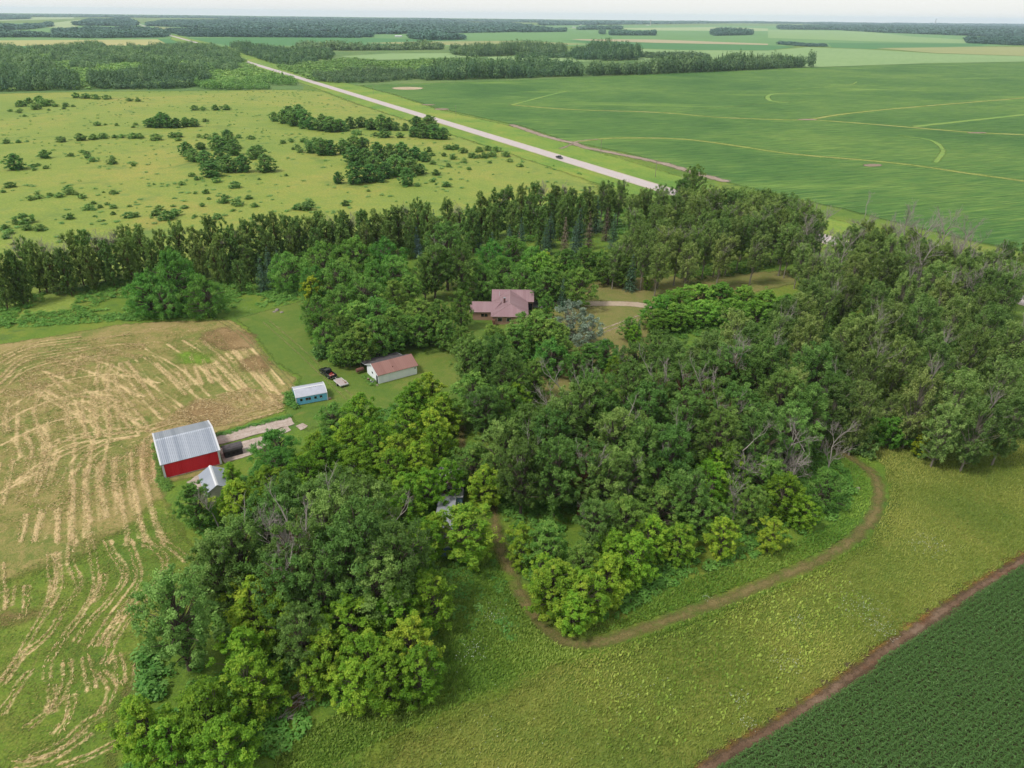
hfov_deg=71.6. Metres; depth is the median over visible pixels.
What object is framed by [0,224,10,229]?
shrub
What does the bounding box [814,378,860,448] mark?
poplar tree
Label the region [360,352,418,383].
garage
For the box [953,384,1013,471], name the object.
poplar tree
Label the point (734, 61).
woodland
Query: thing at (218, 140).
aspen tree
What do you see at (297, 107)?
aspen tree
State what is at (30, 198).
shrub
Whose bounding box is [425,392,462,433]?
boxelder tree
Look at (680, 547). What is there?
boxelder tree
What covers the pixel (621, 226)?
undergrowth
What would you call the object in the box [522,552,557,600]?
boxelder tree
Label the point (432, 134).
aspen tree
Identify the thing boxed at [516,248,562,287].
lime green tree
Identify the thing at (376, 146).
aspen tree
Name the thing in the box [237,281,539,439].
lawn
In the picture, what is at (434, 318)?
ash tree
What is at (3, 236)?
shrub
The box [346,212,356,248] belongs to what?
dead topped poplar tree
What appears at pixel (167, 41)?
field
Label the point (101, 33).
woodland
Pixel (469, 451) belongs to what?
ash tree
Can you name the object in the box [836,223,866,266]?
poplar tree
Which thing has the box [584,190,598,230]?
windbreak poplar tree
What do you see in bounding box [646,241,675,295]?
plantation poplar tree
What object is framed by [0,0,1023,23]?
sky
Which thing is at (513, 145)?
road shoulder
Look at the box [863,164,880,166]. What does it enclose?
bare patch
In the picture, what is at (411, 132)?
aspen tree
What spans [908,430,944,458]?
shrub
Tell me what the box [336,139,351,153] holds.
aspen tree
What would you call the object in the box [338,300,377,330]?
ash tree
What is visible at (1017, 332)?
poplar tree
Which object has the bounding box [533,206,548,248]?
windbreak poplar tree
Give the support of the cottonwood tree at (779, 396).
on the ground at (116, 305)
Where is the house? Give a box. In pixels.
[470,289,533,324]
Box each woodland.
[0,13,543,22]
[0,16,30,19]
[0,21,54,29]
[0,27,170,37]
[0,39,244,72]
[0,59,84,90]
[45,14,72,16]
[50,25,161,32]
[70,17,139,25]
[85,58,212,89]
[144,18,544,33]
[165,26,363,37]
[194,70,298,89]
[229,40,334,64]
[295,39,444,50]
[311,64,421,82]
[361,30,374,36]
[406,28,466,39]
[415,50,584,80]
[449,38,568,56]
[514,51,570,57]
[518,26,566,31]
[537,20,1023,25]
[570,37,642,60]
[576,25,623,29]
[584,50,807,75]
[598,29,606,33]
[608,29,656,35]
[639,50,711,58]
[709,27,753,35]
[776,24,1023,36]
[776,40,827,46]
[807,49,816,66]
[963,35,1023,44]
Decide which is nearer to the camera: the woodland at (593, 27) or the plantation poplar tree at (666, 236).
the plantation poplar tree at (666, 236)
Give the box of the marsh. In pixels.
[240,47,808,85]
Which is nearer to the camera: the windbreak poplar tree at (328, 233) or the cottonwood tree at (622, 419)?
the cottonwood tree at (622, 419)
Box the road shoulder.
[144,26,1023,305]
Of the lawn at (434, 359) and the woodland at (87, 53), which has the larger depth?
the woodland at (87, 53)
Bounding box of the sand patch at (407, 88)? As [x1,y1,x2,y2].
[393,87,421,89]
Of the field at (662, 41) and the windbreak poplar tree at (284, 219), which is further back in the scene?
the field at (662, 41)
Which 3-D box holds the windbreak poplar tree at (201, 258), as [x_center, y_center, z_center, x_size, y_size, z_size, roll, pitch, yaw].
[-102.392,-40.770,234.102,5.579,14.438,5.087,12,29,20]
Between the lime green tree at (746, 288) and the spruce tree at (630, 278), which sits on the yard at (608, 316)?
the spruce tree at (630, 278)
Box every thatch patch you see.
[0,613,26,625]
[182,401,229,423]
[200,328,255,349]
[241,356,268,371]
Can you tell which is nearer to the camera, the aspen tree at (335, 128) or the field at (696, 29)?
the aspen tree at (335, 128)
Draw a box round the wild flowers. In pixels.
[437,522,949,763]
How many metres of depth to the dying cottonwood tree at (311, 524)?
96.76 m
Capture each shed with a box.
[198,465,228,501]
[292,381,327,404]
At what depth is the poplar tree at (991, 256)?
219.42 m
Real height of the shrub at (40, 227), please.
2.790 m
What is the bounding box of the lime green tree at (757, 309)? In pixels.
[743,300,771,326]
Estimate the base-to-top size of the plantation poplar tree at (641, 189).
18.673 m
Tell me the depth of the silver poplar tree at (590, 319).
189.68 m
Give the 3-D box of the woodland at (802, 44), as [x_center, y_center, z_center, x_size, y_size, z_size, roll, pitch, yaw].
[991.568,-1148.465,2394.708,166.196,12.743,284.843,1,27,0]
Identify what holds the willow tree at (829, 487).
on the ground at (116, 305)
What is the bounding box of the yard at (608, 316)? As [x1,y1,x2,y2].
[529,270,794,402]
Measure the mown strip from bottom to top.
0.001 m
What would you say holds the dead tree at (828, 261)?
on the ground at (116, 305)
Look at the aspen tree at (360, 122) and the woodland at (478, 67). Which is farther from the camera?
the woodland at (478, 67)
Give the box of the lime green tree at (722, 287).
[703,281,744,307]
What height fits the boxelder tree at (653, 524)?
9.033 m
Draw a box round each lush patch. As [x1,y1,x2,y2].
[177,352,212,364]
[455,569,510,602]
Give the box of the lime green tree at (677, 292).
[655,287,694,319]
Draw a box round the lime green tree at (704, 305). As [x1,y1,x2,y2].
[682,299,718,327]
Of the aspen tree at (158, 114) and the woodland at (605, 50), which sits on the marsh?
the woodland at (605, 50)
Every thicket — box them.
[0,289,306,327]
[129,643,168,702]
[150,442,173,490]
[192,545,267,645]
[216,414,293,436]
[282,389,298,408]
[361,374,376,386]
[438,558,519,642]
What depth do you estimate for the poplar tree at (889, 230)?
248.98 m
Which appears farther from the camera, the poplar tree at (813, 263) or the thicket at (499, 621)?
the poplar tree at (813, 263)
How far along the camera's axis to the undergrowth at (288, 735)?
92.15 m
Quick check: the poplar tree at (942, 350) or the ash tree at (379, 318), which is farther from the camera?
the ash tree at (379, 318)
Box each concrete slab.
[186,475,200,488]
[216,417,293,444]
[219,437,279,462]
[278,426,290,432]
[296,423,306,429]
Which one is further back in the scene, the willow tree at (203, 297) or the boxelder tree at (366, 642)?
the willow tree at (203, 297)
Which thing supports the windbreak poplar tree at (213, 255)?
on the ground at (116, 305)
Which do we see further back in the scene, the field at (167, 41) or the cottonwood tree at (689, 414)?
the field at (167, 41)
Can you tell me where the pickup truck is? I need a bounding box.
[319,367,336,378]
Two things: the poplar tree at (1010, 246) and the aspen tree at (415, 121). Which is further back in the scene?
the aspen tree at (415, 121)
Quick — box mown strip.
[0,500,192,767]
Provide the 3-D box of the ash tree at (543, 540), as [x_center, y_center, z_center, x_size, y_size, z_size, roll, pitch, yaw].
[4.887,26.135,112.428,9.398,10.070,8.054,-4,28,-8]
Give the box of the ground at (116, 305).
[0,13,1023,767]
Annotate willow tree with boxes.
[121,271,170,317]
[143,248,197,310]
[144,282,188,319]
[175,273,232,320]
[244,427,301,469]
[251,448,298,487]
[266,251,310,291]
[297,240,344,274]
[298,265,333,296]
[299,291,343,336]
[310,321,343,354]
[311,258,359,301]
[313,400,352,434]
[321,284,358,318]
[328,253,366,287]
[334,234,376,272]
[342,272,389,308]
[347,295,399,331]
[352,316,401,359]
[354,259,393,297]
[366,235,410,270]
[374,255,417,287]
[464,265,502,299]
[474,237,511,278]
[482,255,519,288]
[486,235,530,274]
[499,263,540,295]
[520,245,541,277]
[530,336,574,378]
[556,260,583,286]
[585,248,608,278]
[591,338,618,368]
[803,466,850,511]
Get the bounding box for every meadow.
[0,90,598,324]
[379,425,1023,767]
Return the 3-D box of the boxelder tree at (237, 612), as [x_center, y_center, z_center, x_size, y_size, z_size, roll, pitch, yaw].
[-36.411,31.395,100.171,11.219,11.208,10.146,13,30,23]
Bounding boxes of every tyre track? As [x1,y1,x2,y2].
[217,320,290,388]
[223,319,294,386]
[263,322,343,396]
[270,321,352,396]
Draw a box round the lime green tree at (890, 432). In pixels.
[873,416,916,448]
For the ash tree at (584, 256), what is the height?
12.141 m
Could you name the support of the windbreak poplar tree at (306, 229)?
on the ground at (116, 305)
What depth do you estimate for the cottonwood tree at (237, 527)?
100.27 m
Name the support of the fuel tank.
on the lawn at (434, 359)
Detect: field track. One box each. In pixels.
[510,91,567,104]
[515,98,1020,119]
[566,137,1023,181]
[662,100,800,112]
[765,93,809,102]
[797,82,856,88]
[816,120,1023,134]
[899,135,945,162]
[913,114,1023,126]
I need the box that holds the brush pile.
[275,690,316,723]
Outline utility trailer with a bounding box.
[333,378,348,386]
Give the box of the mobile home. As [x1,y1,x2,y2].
[433,465,465,556]
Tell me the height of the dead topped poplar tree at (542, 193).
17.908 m
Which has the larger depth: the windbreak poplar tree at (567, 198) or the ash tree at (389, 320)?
the windbreak poplar tree at (567, 198)
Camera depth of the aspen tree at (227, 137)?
463.30 m
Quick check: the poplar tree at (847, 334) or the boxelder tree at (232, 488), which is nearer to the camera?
the boxelder tree at (232, 488)
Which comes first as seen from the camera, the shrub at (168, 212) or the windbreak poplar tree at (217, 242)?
the windbreak poplar tree at (217, 242)
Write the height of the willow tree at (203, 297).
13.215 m
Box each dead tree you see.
[194,489,218,526]
[255,503,309,556]
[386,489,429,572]
[526,356,570,426]
[579,359,600,377]
[620,458,652,516]
[689,470,712,501]
[726,472,748,520]
[729,420,774,494]
[767,414,821,479]
[779,415,812,478]
[797,214,818,243]
[810,206,842,254]
[812,418,861,466]
[820,246,839,306]
[832,226,867,285]
[844,191,878,233]
[882,210,905,241]
[898,199,922,250]
[903,212,953,248]
[908,232,947,302]
[933,205,962,244]
[941,231,978,274]
[951,215,989,247]
[961,260,990,304]
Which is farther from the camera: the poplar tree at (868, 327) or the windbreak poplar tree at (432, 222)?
the windbreak poplar tree at (432, 222)
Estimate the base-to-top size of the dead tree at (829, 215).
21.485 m
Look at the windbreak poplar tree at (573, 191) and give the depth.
293.47 m
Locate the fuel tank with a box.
[355,367,363,373]
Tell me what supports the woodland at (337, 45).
on the marsh
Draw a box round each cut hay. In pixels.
[0,323,284,542]
[0,539,186,767]
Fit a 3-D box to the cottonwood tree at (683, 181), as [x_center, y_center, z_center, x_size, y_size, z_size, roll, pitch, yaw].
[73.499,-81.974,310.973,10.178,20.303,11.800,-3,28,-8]
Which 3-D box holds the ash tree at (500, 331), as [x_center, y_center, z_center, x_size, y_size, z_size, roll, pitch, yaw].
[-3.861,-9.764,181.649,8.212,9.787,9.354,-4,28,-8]
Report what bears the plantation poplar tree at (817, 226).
on the ground at (116, 305)
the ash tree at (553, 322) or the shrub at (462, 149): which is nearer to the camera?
the ash tree at (553, 322)
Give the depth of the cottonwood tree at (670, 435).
124.09 m
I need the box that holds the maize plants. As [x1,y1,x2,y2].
[716,564,1023,767]
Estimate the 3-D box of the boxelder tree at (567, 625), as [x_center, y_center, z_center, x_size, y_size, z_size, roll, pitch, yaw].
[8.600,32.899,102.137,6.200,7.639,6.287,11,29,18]
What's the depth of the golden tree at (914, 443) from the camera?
145.31 m
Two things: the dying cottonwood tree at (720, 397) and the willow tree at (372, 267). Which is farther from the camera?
the willow tree at (372, 267)
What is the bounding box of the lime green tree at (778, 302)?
[770,293,791,315]
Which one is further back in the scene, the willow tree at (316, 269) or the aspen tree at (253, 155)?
the aspen tree at (253, 155)
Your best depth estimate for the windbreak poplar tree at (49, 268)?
220.05 m
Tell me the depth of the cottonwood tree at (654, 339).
163.60 m
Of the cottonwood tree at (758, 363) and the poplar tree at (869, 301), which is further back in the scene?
the poplar tree at (869, 301)
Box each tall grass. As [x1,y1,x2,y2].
[274,550,581,767]
[551,439,872,636]
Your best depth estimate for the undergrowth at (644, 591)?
125.41 m
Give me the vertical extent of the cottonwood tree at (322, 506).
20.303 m
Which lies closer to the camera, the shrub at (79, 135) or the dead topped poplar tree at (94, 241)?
the dead topped poplar tree at (94, 241)
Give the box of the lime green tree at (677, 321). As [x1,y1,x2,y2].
[653,302,693,331]
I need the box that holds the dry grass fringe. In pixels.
[695,551,1023,767]
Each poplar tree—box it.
[0,249,28,303]
[0,255,16,308]
[0,259,19,304]
[6,234,33,283]
[10,257,33,303]
[14,234,45,291]
[23,241,49,292]
[31,236,57,286]
[38,250,63,293]
[45,242,75,291]
[52,247,78,295]
[56,229,86,285]
[73,229,99,281]
[74,243,101,289]
[86,229,109,280]
[96,239,122,285]
[97,232,116,272]
[107,229,124,271]
[112,223,141,272]
[114,237,142,282]
[124,223,151,274]
[141,238,160,280]
[151,228,170,276]
[166,219,190,268]
[184,226,207,272]
[191,238,208,279]
[199,214,221,270]
[205,242,221,282]
[211,232,230,276]
[216,248,232,284]
[217,218,240,273]
[231,230,239,260]
[231,259,246,292]
[234,230,256,271]
[235,217,259,268]
[238,243,256,282]
[251,213,274,265]
[257,226,277,268]
[265,210,285,257]
[274,212,293,253]
[283,226,300,266]
[287,215,307,262]
[301,214,319,261]
[308,209,327,239]
[308,227,324,266]
[318,215,334,260]
[325,213,336,243]
[329,210,347,256]
[334,222,349,257]
[335,209,354,252]
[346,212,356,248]
[354,208,373,252]
[358,221,372,259]
[369,208,385,252]
[379,204,396,243]
[381,219,397,253]
[389,204,406,250]
[400,204,410,245]
[402,214,417,257]
[409,197,426,245]
[416,201,434,248]
[425,215,440,253]
[439,197,453,240]
[444,212,461,255]
[453,200,467,242]
[461,203,475,246]
[464,209,481,251]
[474,190,492,242]
[485,202,501,242]
[487,187,506,236]
[499,184,516,229]
[505,200,520,238]
[515,182,527,222]
[522,191,539,233]
[526,180,541,219]
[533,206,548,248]
[536,180,547,214]
[542,193,558,234]
[546,183,561,220]
[549,299,587,342]
[555,200,568,240]
[558,181,567,195]
[559,188,575,230]
[568,186,577,226]
[571,193,587,233]
[573,313,605,348]
[581,184,594,231]
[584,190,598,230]
[596,180,614,222]
[600,187,616,227]
[607,242,626,288]
[613,179,628,224]
[618,232,636,269]
[622,193,646,228]
[624,207,647,258]
[630,218,651,273]
[632,228,657,290]
[634,187,653,217]
[639,188,653,224]
[645,202,664,253]
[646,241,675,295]
[647,216,673,251]
[649,183,667,213]
[651,336,690,388]
[652,189,671,231]
[652,225,679,287]
[658,203,678,237]
[669,193,686,233]
[669,228,694,285]
[672,213,696,250]
[675,186,693,218]
[675,241,700,286]
[677,346,709,406]
[684,189,706,226]
[687,225,706,282]
[687,327,722,376]
[689,198,710,230]
[695,208,716,263]
[696,184,717,211]
[699,218,720,278]
[704,187,724,233]
[710,216,733,277]
[710,232,740,282]
[711,186,736,220]
[711,327,749,388]
[717,204,739,233]
[717,307,751,348]
[722,189,742,216]
[724,216,745,274]
[729,198,752,222]
[735,213,755,270]
[735,318,769,384]
[739,185,754,207]
[739,206,760,261]
[744,189,765,217]
[744,208,770,263]
[745,230,772,284]
[756,187,774,210]
[757,331,791,399]
[758,213,778,266]
[759,198,782,221]
[759,204,781,233]
[760,301,796,356]
[763,294,799,343]
[764,191,781,210]
[768,206,790,264]
[769,362,809,424]
[771,222,801,275]
[773,191,798,241]
[775,209,798,264]
[781,201,805,234]
[782,229,803,277]
[784,289,817,346]
[785,311,827,373]
[786,198,804,220]
[790,239,812,288]
[793,274,824,335]
[794,197,813,226]
[794,249,828,293]
[795,198,816,244]
[797,233,817,276]
[799,207,826,243]
[808,218,828,252]
[812,276,842,335]
[812,337,853,413]
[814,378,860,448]
[817,255,846,309]
[823,232,851,273]
[829,313,867,374]
[830,275,864,332]
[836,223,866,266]
[836,250,870,300]
[841,379,885,455]
[844,241,879,284]
[845,328,905,415]
[846,295,903,381]
[852,213,877,253]
[856,278,892,334]
[860,227,889,267]
[861,298,912,363]
[866,250,901,299]
[875,218,896,261]
[875,334,928,410]
[878,225,909,267]
[878,392,902,431]
[882,243,925,296]
[888,264,920,327]
[892,355,945,447]
[893,293,945,368]
[899,227,922,265]
[901,241,930,286]
[904,321,961,410]
[906,237,932,263]
[916,240,946,291]
[917,259,955,308]
[920,397,966,466]
[921,265,966,335]
[927,365,983,436]
[931,242,956,278]
[931,292,974,356]
[942,320,996,400]
[947,246,983,299]
[949,245,983,281]
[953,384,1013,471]
[955,300,1012,373]
[956,259,986,304]
[959,283,1003,347]
[966,255,1017,313]
[970,241,1013,281]
[975,354,1023,441]
[980,313,1023,389]
[982,256,1023,327]
[985,387,1023,465]
[990,239,1018,271]
[995,259,1023,304]
[1002,357,1023,419]
[1011,254,1023,302]
[1013,241,1023,291]
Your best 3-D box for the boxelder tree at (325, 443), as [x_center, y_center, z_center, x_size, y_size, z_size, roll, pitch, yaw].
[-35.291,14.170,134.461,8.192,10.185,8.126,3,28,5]
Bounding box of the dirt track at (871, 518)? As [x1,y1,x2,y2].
[457,417,883,647]
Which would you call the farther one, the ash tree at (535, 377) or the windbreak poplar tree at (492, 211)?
the windbreak poplar tree at (492, 211)
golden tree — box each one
[299,274,325,300]
[911,433,929,457]
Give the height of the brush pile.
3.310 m
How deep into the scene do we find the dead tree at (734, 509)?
123.91 m
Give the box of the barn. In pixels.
[152,420,221,477]
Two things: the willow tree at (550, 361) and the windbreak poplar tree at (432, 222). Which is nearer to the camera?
the willow tree at (550, 361)
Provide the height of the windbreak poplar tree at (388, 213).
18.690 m
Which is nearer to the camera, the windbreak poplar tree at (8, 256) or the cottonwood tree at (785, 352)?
the cottonwood tree at (785, 352)
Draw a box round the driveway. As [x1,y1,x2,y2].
[551,301,651,307]
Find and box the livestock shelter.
[221,441,242,457]
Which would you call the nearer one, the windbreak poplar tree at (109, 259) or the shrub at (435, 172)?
the windbreak poplar tree at (109, 259)
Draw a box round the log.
[292,686,313,699]
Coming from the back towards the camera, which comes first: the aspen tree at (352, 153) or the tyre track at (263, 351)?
the aspen tree at (352, 153)
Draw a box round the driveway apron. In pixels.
[533,301,542,307]
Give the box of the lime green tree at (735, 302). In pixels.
[710,297,750,325]
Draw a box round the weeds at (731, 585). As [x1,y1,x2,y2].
[275,530,867,767]
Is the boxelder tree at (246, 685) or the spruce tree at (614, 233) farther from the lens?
the spruce tree at (614, 233)
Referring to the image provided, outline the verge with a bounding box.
[171,34,1023,319]
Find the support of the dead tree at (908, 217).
on the ground at (116, 305)
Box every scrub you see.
[0,45,273,90]
[0,90,597,314]
[79,61,264,87]
[276,57,495,80]
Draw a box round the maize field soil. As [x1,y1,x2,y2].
[696,551,1023,767]
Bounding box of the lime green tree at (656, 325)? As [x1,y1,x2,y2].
[638,308,674,333]
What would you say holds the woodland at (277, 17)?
on the ground at (116, 305)
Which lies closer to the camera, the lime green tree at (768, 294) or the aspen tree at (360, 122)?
the lime green tree at (768, 294)
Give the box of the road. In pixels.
[139,24,1023,303]
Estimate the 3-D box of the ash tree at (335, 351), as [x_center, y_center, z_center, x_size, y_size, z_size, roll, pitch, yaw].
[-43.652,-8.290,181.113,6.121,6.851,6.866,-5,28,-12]
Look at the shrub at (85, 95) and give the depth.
723.17 m
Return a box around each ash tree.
[157,245,185,279]
[172,479,216,528]
[326,314,354,341]
[326,344,343,365]
[328,340,347,361]
[329,332,365,366]
[329,334,356,361]
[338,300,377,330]
[338,322,379,360]
[345,339,366,363]
[353,318,383,347]
[366,315,396,340]
[372,316,409,352]
[376,325,405,353]
[379,278,412,311]
[385,306,409,335]
[394,314,417,344]
[398,274,427,308]
[398,298,440,335]
[403,314,434,348]
[420,313,447,344]
[424,299,456,334]
[432,319,456,350]
[443,370,498,426]
[445,325,473,355]
[446,440,498,489]
[448,289,473,325]
[478,322,510,346]
[484,328,513,357]
[486,384,526,424]
[497,323,538,363]
[506,309,564,356]
[513,518,570,568]
[516,357,556,399]
[524,266,561,302]
[528,318,573,360]
[537,294,557,318]
[537,328,578,368]
[544,269,569,299]
[550,248,581,275]
[555,267,598,307]
[561,352,588,379]
[562,539,602,586]
[568,245,598,276]
[574,342,605,373]
[593,249,628,284]
[601,491,648,551]
[607,255,638,286]
[616,316,640,339]
[630,454,691,510]
[632,481,694,535]
[684,495,731,541]
[727,484,773,531]
[732,455,786,500]
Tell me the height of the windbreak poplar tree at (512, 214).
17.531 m
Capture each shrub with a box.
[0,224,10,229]
[1,234,10,238]
[3,182,16,187]
[3,228,14,233]
[10,213,34,224]
[14,100,27,106]
[19,224,32,230]
[23,97,37,103]
[25,195,36,200]
[27,102,41,109]
[29,224,46,230]
[34,95,46,100]
[36,99,49,106]
[36,149,52,158]
[53,192,64,197]
[54,136,65,141]
[61,213,74,219]
[62,185,72,191]
[62,188,74,194]
[71,92,79,97]
[74,133,87,140]
[77,193,87,198]
[79,93,91,98]
[81,203,94,209]
[87,157,99,161]
[88,134,97,139]
[91,94,100,98]
[93,121,100,125]
[97,133,109,138]
[101,95,111,98]
[103,158,116,163]
[109,204,116,208]
[120,212,133,218]
[126,132,136,138]
[132,212,139,217]
[134,133,144,138]
[149,133,162,140]
[150,209,160,215]
[153,205,164,209]
[155,210,174,220]
[167,132,176,137]
[170,208,183,216]
[174,132,182,136]
[189,105,198,109]
[211,104,221,109]
[211,177,220,182]
[212,213,222,219]
[216,197,229,203]
[220,105,231,109]
[228,181,241,187]
[230,198,244,206]
[249,202,258,207]
[290,204,303,209]
[295,147,303,152]
[296,201,313,210]
[309,344,329,359]
[341,200,349,205]
[352,129,362,134]
[377,129,391,137]
[395,132,404,137]
[431,169,441,175]
[441,181,452,186]
[443,144,452,149]
[450,144,459,148]
[458,147,468,152]
[467,152,478,158]
[475,146,483,151]
[478,152,488,157]
[482,145,491,150]
[486,151,497,156]
[492,146,501,151]
[500,151,510,156]
[847,430,880,458]
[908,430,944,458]
[950,432,968,445]
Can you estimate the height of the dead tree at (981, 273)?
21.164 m
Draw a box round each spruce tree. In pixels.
[255,256,270,292]
[263,246,276,283]
[412,227,422,257]
[473,221,482,252]
[504,224,512,256]
[517,217,526,254]
[540,224,552,254]
[544,212,557,247]
[556,278,566,307]
[559,217,569,250]
[569,221,579,259]
[570,208,587,247]
[584,214,594,248]
[590,197,603,233]
[601,207,610,240]
[606,214,618,248]
[622,254,638,292]
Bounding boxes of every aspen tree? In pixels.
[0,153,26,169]
[142,118,153,127]
[149,116,162,127]
[154,112,165,122]
[159,114,172,127]
[168,118,182,127]
[177,141,192,155]
[181,117,189,126]
[183,148,199,161]
[186,118,199,126]
[194,142,205,149]
[194,150,214,163]
[197,161,222,177]
[207,135,226,150]
[212,148,227,160]
[215,154,237,172]
[220,134,238,148]
[222,129,233,136]
[223,139,241,155]
[231,154,251,172]
[245,146,260,159]
[253,154,278,171]
[254,144,265,156]
[269,112,277,120]
[275,109,289,123]
[280,106,292,114]
[284,109,300,125]
[291,104,304,113]
[294,109,311,126]
[303,141,316,152]
[304,117,317,129]
[310,113,328,130]
[312,137,329,155]
[319,116,339,131]
[323,140,338,155]
[332,119,346,130]
[333,171,344,183]
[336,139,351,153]
[341,145,359,162]
[344,116,357,128]
[344,161,369,183]
[346,135,361,151]
[355,116,366,127]
[355,148,373,165]
[357,137,369,150]
[362,164,379,182]
[364,118,376,129]
[364,155,382,169]
[366,142,384,159]
[373,114,390,130]
[375,171,385,182]
[378,162,395,178]
[379,143,398,160]
[385,117,396,129]
[385,154,404,176]
[392,122,400,130]
[392,141,410,159]
[396,167,415,185]
[401,123,408,130]
[402,157,421,175]
[405,146,421,159]
[408,116,421,127]
[408,126,418,136]
[414,123,428,138]
[414,163,427,173]
[419,115,439,127]
[420,151,431,161]
[426,124,439,138]
[436,127,451,139]
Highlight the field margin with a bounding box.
[699,555,1023,767]
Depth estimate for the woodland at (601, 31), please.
3547.19 m
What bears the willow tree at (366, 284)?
on the lawn at (434, 359)
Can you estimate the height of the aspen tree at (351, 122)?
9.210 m
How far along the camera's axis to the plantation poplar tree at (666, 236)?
227.39 m
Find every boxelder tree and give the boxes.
[94,693,177,767]
[132,713,203,767]
[168,674,244,764]
[177,706,263,767]
[205,624,273,681]
[207,477,262,532]
[211,498,231,525]
[213,573,277,645]
[217,645,292,725]
[218,485,231,512]
[219,461,241,480]
[244,464,291,516]
[249,589,312,665]
[285,452,330,497]
[295,430,341,466]
[295,620,358,701]
[299,644,336,699]
[303,434,345,481]
[312,592,381,659]
[324,653,384,717]
[329,414,368,455]
[331,445,379,494]
[334,627,397,697]
[338,392,383,434]
[355,420,399,470]
[356,647,421,717]
[361,587,432,650]
[365,448,415,496]
[377,433,424,475]
[380,610,445,678]
[381,471,427,524]
[384,403,425,448]
[388,380,432,425]
[395,642,447,711]
[402,441,433,488]
[402,567,456,633]
[404,371,450,413]
[407,516,444,567]
[408,407,454,458]
[408,467,445,515]
[419,421,460,466]
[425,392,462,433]
[425,511,459,554]
[426,502,498,571]
[431,457,467,505]
[464,463,508,511]
[499,521,537,572]
[502,381,534,418]
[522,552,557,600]
[522,557,589,621]
[552,589,591,636]
[554,566,614,629]
[585,550,633,609]
[594,527,630,577]
[604,355,626,381]
[610,529,661,590]
[625,324,641,343]
[632,513,671,565]
[643,275,653,289]
[658,521,699,569]
[690,460,737,512]
[697,441,753,494]
[703,515,743,560]
[751,516,790,553]
[755,471,806,524]
[786,495,825,533]
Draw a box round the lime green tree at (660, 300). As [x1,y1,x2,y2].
[637,294,678,325]
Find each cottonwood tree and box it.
[123,563,217,671]
[183,527,248,616]
[193,490,271,599]
[238,484,309,570]
[249,510,313,635]
[257,476,331,620]
[258,469,308,538]
[273,601,330,680]
[281,542,357,631]
[289,467,352,583]
[290,462,356,519]
[307,514,382,623]
[312,494,404,587]
[319,464,366,517]
[334,474,406,537]
[341,544,420,633]
[358,515,439,617]
[408,253,437,299]
[418,237,451,299]
[422,219,473,290]
[440,241,479,299]
[448,333,489,386]
[460,338,498,390]
[462,385,505,441]
[469,332,514,386]
[473,416,525,486]
[484,347,529,400]
[495,424,544,513]
[504,402,559,480]
[519,406,583,490]
[525,433,582,516]
[530,391,586,464]
[549,362,609,451]
[559,436,614,515]
[570,367,622,452]
[572,498,622,556]
[573,447,629,522]
[586,394,649,473]
[600,439,651,501]
[605,358,658,440]
[605,416,662,486]
[611,339,655,395]
[623,379,680,455]
[635,342,682,434]
[639,405,693,494]
[640,328,684,378]
[645,345,691,423]
[655,385,719,468]
[657,465,711,526]
[662,360,712,417]
[669,172,690,209]
[678,163,707,199]
[680,349,735,413]
[683,351,726,452]
[691,404,745,475]
[696,387,752,456]
[709,336,767,424]
[709,380,761,446]
[726,343,783,421]
[726,400,787,476]
[746,337,799,409]
[754,366,805,449]
[769,400,824,469]
[772,381,832,451]
[783,340,838,412]
[805,357,854,435]
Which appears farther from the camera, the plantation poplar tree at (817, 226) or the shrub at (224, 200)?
the shrub at (224, 200)
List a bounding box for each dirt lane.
[510,124,729,181]
[559,139,596,148]
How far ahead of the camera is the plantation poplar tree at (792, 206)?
257.43 m
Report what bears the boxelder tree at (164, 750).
on the ground at (116, 305)
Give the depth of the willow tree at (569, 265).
233.39 m
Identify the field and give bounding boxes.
[0,17,73,20]
[0,39,163,45]
[0,320,294,767]
[19,38,176,48]
[49,20,77,27]
[188,37,458,45]
[341,53,470,59]
[364,62,1023,250]
[382,41,577,45]
[462,29,764,40]
[488,56,644,61]
[563,40,793,49]
[567,27,767,30]
[574,39,767,44]
[638,47,1023,66]
[768,30,965,42]
[768,38,1009,46]
[828,43,989,48]
[881,47,1023,55]
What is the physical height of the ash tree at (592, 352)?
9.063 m
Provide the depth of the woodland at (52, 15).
9006.50 m
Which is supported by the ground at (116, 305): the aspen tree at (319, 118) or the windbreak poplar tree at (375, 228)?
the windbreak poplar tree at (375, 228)
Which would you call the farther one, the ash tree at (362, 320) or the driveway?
the driveway
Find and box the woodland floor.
[0,61,303,93]
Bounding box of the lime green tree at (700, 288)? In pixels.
[680,283,719,313]
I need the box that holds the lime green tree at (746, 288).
[722,284,763,314]
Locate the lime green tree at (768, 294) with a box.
[742,287,784,312]
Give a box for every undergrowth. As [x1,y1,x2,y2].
[0,194,651,325]
[116,403,477,767]
[491,395,858,624]
[615,220,798,285]
[659,275,1023,445]
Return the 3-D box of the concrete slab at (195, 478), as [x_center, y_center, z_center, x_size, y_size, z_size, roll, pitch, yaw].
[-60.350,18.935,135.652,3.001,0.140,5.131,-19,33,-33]
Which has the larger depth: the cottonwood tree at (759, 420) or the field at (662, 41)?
the field at (662, 41)

